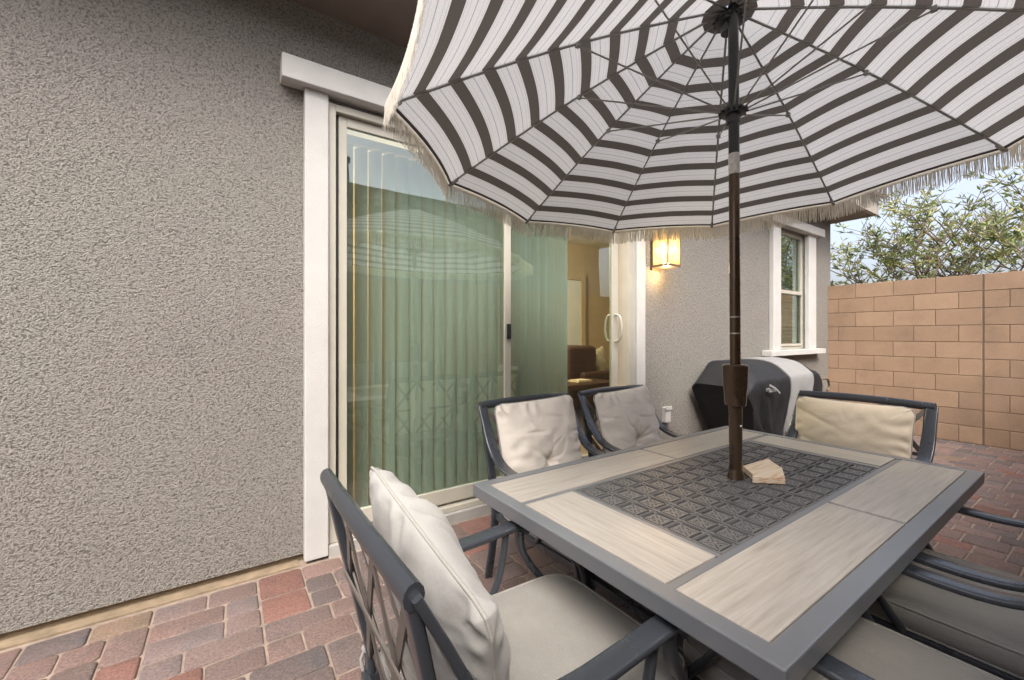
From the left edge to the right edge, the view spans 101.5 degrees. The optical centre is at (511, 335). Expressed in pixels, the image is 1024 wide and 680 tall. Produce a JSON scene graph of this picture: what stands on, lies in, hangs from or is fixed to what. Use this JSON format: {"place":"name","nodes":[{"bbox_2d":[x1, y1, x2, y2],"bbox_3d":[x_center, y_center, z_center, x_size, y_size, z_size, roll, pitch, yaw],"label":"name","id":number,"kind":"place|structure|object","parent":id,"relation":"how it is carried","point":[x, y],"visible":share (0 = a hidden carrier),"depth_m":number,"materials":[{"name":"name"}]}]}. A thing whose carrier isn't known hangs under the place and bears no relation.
{"place":"outdoors","nodes":[
{"label":"outdoors","id":0,"kind":"place"},
{"bbox_2d":[0,435,1023,679],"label":"paver patio","id":1,"kind":"structure","parent":0,"point":[208,643],"depth_m":1.96,"materials":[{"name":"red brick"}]},
{"bbox_2d":[320,466,688,679],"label":"patio chair","id":2,"kind":"object","parent":1,"relation":"on","point":[455,619],"visible":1,"depth_m":0.96,"materials":[{"name":"white fabric"}]},
{"bbox_2d":[478,393,604,581],"bbox_3d":[0.319,0.853,2.186,0.690,0.980,0.864,0,0,-34],"label":"patio chair","id":3,"kind":"object","parent":1,"relation":"on","point":[536,431],"visible":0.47,"depth_m":2.31,"materials":[{"name":"white fabric"}]},
{"bbox_2d":[577,384,682,456],"bbox_3d":[0.947,0.853,2.641,0.690,0.980,0.864,0,0,-34],"label":"patio chair","id":4,"kind":"object","parent":1,"relation":"on","point":[626,416],"visible":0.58,"depth_m":2.79,"materials":[{"name":"beige fabric"}]},
{"bbox_2d":[678,645,698,678],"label":"umbrella base","id":5,"kind":"object","parent":1,"relation":"on","point":[680,649],"depth_m":1.68,"materials":[{"name":"black metal"}]},
{"bbox_2d":[383,0,1023,480],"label":"patio umbrella","id":6,"kind":"object","parent":5,"relation":"in","point":[611,118],"visible":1,"depth_m":1.99,"materials":[{"name":"white fabric"}]},
{"bbox_2d":[473,426,984,679],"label":"dining table","id":7,"kind":"object","parent":1,"relation":"on","point":[800,570],"visible":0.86,"depth_m":1.35,"materials":[{"name":"tile"}]},
{"bbox_2d":[743,459,784,483],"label":"wooden boards","id":8,"kind":"object","parent":7,"relation":"on","point":[766,471],"visible":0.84,"depth_m":1.81,"materials":[{"name":"brown wood"}]},
{"bbox_2d":[692,357,829,435],"bbox_3d":[2.989,0.828,4.937,2.017,1.107,0.732,0,0,-34],"label":"covered grill","id":9,"kind":"object","parent":1,"relation":"on","point":[776,385],"visible":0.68,"depth_m":4.56,"materials":[{"name":"black metal"}]},
{"bbox_2d":[683,564,1023,679],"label":"patio chair","id":10,"kind":"object","parent":1,"relation":"on","point":[865,647],"visible":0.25,"depth_m":1.13,"materials":[{"name":"beige fabric"}]},
{"bbox_2d":[785,390,938,547],"bbox_3d":[1.798,0.853,2.328,0.864,0.980,0.690,0,0,-34],"label":"patio chair","id":11,"kind":"object","parent":1,"relation":"on","point":[883,427],"visible":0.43,"depth_m":2.43,"materials":[{"name":"beige fabric"}]},
{"bbox_2d":[861,506,1023,679],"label":"patio chair","id":12,"kind":"object","parent":1,"relation":"on","point":[987,637],"visible":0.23,"depth_m":1.31,"materials":[{"name":"grey fabric"}]},
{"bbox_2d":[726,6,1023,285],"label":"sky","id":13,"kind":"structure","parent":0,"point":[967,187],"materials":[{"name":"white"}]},
{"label":"ground","id":14,"kind":"structure","parent":0,"visible":0},
{"bbox_2d":[0,0,884,650],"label":"house","id":15,"kind":"structure","parent":14,"relation":"on","point":[172,300],"depth_m":2.23,"materials":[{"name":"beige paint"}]},
{"bbox_2d":[347,134,566,506],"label":"vertical blinds","id":16,"kind":"object","parent":15,"relation":"hanging from","point":[427,318],"visible":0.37,"depth_m":3.25,"materials":[{"name":"green fabric"}]},
{"bbox_2d":[329,102,633,543],"bbox_3d":[-0.008,-0.073,3.423,2.827,2.691,0.229,0,0,-34],"label":"sliding door","id":17,"kind":"structure","parent":15,"relation":"in","point":[341,118],"depth_m":2.70,"materials":[{"name":"beige plastic"}]},
{"bbox_2d":[567,272,585,344],"bbox_3d":[1.036,0.025,8.377,1.150,2.570,0.068,0,0,-34],"label":"interior door","id":18,"kind":"structure","parent":15,"relation":"in","point":[576,283],"depth_m":8.55,"materials":[{"name":"beige wood"}]},
{"bbox_2d":[567,345,608,414],"bbox_3d":[1.276,0.740,7.409,1.650,1.140,1.200,0,0,-34],"label":"armchair","id":19,"kind":"object","parent":15,"relation":"on","point":[581,361],"visible":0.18,"depth_m":6.68,"materials":[{"name":"brown leather"}]},
{"bbox_2d":[596,346,608,370],"bbox_3d":[1.587,0.470,7.406,0.164,0.515,0.536,-22,-4,34],"label":"throw pillow","id":20,"kind":"object","parent":19,"relation":"on","point":[602,362],"visible":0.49,"depth_m":7.29,"materials":[{"name":"beige fabric"}]},
{"bbox_2d":[567,378,608,415],"bbox_3d":[0.979,1.000,6.260,1.000,0.620,0.700,0,0,-34],"label":"coffee table","id":21,"kind":"object","parent":15,"relation":"on","point":[594,383],"visible":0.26,"depth_m":5.97,"materials":[{"name":"brown wood"}]},
{"bbox_2d":[568,379,592,382],"bbox_3d":[1.018,0.675,6.238,0.300,0.027,0.220,0,0,-34],"label":"magazine","id":22,"kind":"object","parent":21,"relation":"on","point":[580,380],"visible":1,"depth_m":6.19,"materials":[{"name":"beige paper"}]},
{"bbox_2d":[651,229,680,271],"bbox_3d":[1.563,-0.896,4.269,0.236,0.452,0.242,0,0,-34],"label":"wall lantern","id":23,"kind":"object","parent":15,"relation":"attached to","point":[665,254],"depth_m":4.20,"materials":[{"name":"brown metal"}]},
{"bbox_2d":[662,406,671,422],"bbox_3d":[1.640,0.835,4.431,0.104,0.170,0.061,0,0,-34],"label":"outlet box","id":24,"kind":"object","parent":15,"relation":"attached to","point":[666,414],"visible":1,"depth_m":4.41,"materials":[{"name":"white plastic"}]},
{"bbox_2d":[781,230,802,349],"bbox_3d":[4.078,-0.671,6.234,0.938,1.760,0.120,0,0,-34],"label":"window","id":25,"kind":"structure","parent":15,"relation":"in","point":[785,335],"depth_m":6.41,"materials":[{"name":"beige plastic"}]},
{"bbox_2d":[828,271,1023,450],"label":"block wall","id":26,"kind":"structure","parent":14,"relation":"on","point":[952,347],"depth_m":5.82,"materials":[{"name":"beige brick"}]},
{"bbox_2d":[830,160,1023,285],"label":"leafy tree","id":27,"kind":"object","parent":14,"relation":"on","point":[991,233],"visible":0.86,"depth_m":6.97,"materials":[{"name":"green plant"}]}
]}

